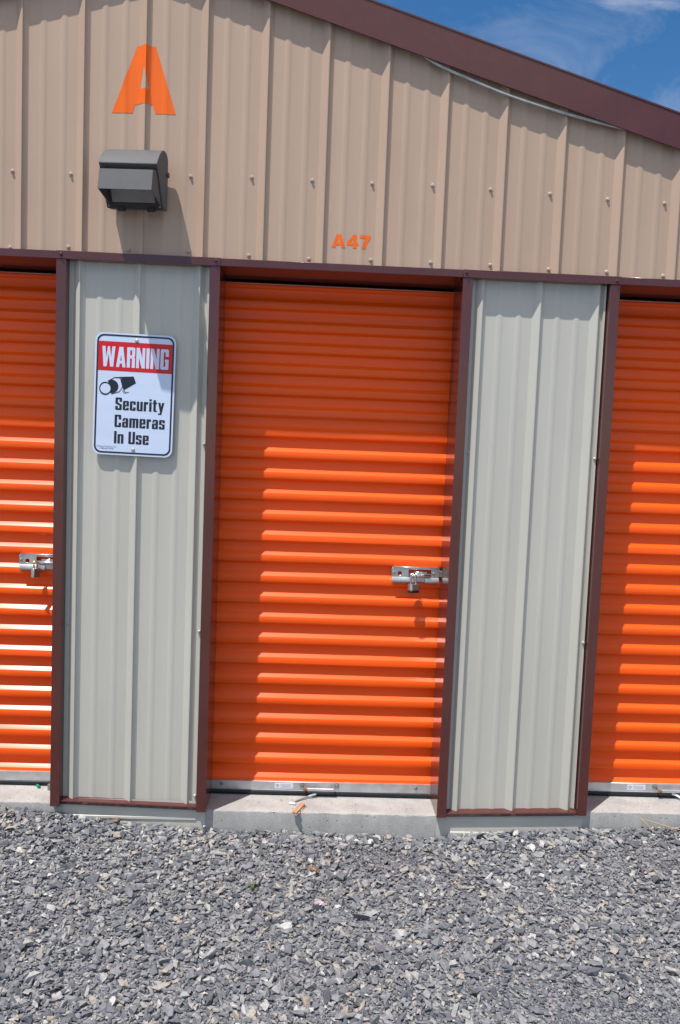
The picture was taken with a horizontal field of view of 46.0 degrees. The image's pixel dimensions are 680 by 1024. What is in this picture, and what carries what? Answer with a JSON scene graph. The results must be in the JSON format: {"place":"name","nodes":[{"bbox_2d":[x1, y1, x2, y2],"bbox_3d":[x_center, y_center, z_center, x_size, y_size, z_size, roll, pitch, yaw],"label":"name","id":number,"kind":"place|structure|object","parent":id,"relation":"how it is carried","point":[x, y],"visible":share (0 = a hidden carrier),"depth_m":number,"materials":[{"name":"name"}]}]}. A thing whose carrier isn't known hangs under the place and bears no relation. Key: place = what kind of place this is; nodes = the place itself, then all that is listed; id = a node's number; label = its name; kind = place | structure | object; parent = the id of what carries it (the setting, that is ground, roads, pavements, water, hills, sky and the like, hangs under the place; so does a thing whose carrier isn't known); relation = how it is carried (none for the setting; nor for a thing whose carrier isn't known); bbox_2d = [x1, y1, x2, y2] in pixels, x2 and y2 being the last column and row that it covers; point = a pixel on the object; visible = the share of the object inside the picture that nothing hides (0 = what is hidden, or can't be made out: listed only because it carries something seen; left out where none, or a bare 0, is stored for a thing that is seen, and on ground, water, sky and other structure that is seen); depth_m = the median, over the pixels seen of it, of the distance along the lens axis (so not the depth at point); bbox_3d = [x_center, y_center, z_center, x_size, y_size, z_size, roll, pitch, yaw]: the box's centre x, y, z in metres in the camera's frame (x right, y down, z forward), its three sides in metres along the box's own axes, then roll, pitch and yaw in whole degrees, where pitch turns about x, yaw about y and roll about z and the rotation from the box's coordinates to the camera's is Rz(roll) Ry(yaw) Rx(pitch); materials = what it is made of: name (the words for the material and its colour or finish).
{"place":"outdoors","nodes":[
{"label":"outdoors","id":0,"kind":"place"},
{"bbox_2d":[0,804,679,1023],"bbox_3d":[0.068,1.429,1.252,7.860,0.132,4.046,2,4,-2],"label":"gravel","id":1,"kind":"structure","parent":0,"point":[563,843],"depth_m":2.65,"materials":[{"name":"grey gravel"}]},
{"bbox_2d":[248,881,255,891],"bbox_3d":[-0.310,1.319,2.812,0.031,0.031,0.042,1,5,-17],"label":"weed sprig","id":2,"kind":"object","parent":1,"relation":"on","point":[251,887],"visible":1,"depth_m":2.82,"materials":[{"name":"green plant"}]},
{"bbox_2d":[0,0,679,837],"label":"storage building","id":3,"kind":"structure","parent":1,"relation":"on","point":[390,290],"depth_m":3.20,"materials":[{"name":"beige paint"}]},
{"bbox_2d":[0,268,55,785],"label":"roll up door","id":4,"kind":"structure","parent":3,"relation":"in","point":[27,296],"depth_m":3.31,"materials":[{"name":"metal"}]},
{"bbox_2d":[31,560,39,577],"bbox_3d":[-1.251,0.234,3.286,0.017,0.071,0.032,1,0,26],"label":"padlock","id":5,"kind":"object","parent":3,"relation":"attached to","point":[35,572],"visible":1,"depth_m":3.28,"materials":[{"name":"metal"}]},
{"bbox_2d":[97,149,169,211],"bbox_3d":[-0.756,-1.225,2.920,0.219,0.226,0.206,2,4,2],"label":"wall light","id":6,"kind":"object","parent":3,"relation":"attached to","point":[128,179],"visible":1,"depth_m":2.89,"materials":[{"name":"grey metal"}]},
{"bbox_2d":[92,332,175,456],"bbox_3d":[-0.798,-0.453,3.100,0.309,0.469,0.006,3,4,-2],"label":"warning sign","id":7,"kind":"object","parent":3,"relation":"attached to","point":[134,389],"visible":1,"depth_m":3.10,"materials":[{"name":"white"}]},
{"bbox_2d":[292,802,305,815],"bbox_3d":[-0.166,1.217,3.276,0.028,0.018,0.101,4,5,20],"label":"wood scrap","id":8,"kind":"object","parent":3,"relation":"on","point":[301,806],"visible":1,"depth_m":3.27,"materials":[{"name":"wood"}]},
{"bbox_2d":[289,793,316,804],"bbox_3d":[-0.155,1.207,3.366,0.138,0.020,0.028,-1,6,-40],"label":"pull cord","id":9,"kind":"object","parent":3,"relation":"on","point":[295,801],"visible":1,"depth_m":3.37,"materials":[{"name":"white fabric"}]},
{"bbox_2d":[211,279,453,798],"bbox_3d":[-0.040,0.098,3.437,0.946,2.227,0.259,2,4,-2],"label":"roll up door","id":10,"kind":"structure","parent":3,"relation":"in","point":[336,396],"depth_m":3.36,"materials":[{"name":"metal"}]},
{"bbox_2d":[408,572,418,592],"bbox_3d":[0.305,0.294,3.333,0.047,0.085,0.030,0,1,-30],"label":"padlock","id":11,"kind":"object","parent":3,"relation":"attached to","point":[413,588],"visible":1,"depth_m":3.32,"materials":[{"name":"metal"}]},
{"bbox_2d":[422,56,622,129],"bbox_3d":[0.710,-1.595,3.033,0.852,0.257,0.007,2,4,-2],"label":"loose seal","id":12,"kind":"object","parent":3,"relation":"attached to","point":[514,96],"visible":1,"depth_m":3.03,"materials":[{"name":"grey plastic"}]},
{"bbox_2d":[588,297,679,797],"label":"roll up door","id":13,"kind":"structure","parent":3,"relation":"in","point":[635,751],"depth_m":3.41,"materials":[{"name":"metal"}]},
{"bbox_2d":[640,818,679,830],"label":"straw stem","id":14,"kind":"object","parent":1,"relation":"on","point":[657,823],"visible":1,"depth_m":3.28,"materials":[{"name":"beige plant"}]},
{"bbox_2d":[376,0,679,111],"label":"sky","id":15,"kind":"structure","parent":0,"point":[632,47],"materials":[{"name":"blue"}]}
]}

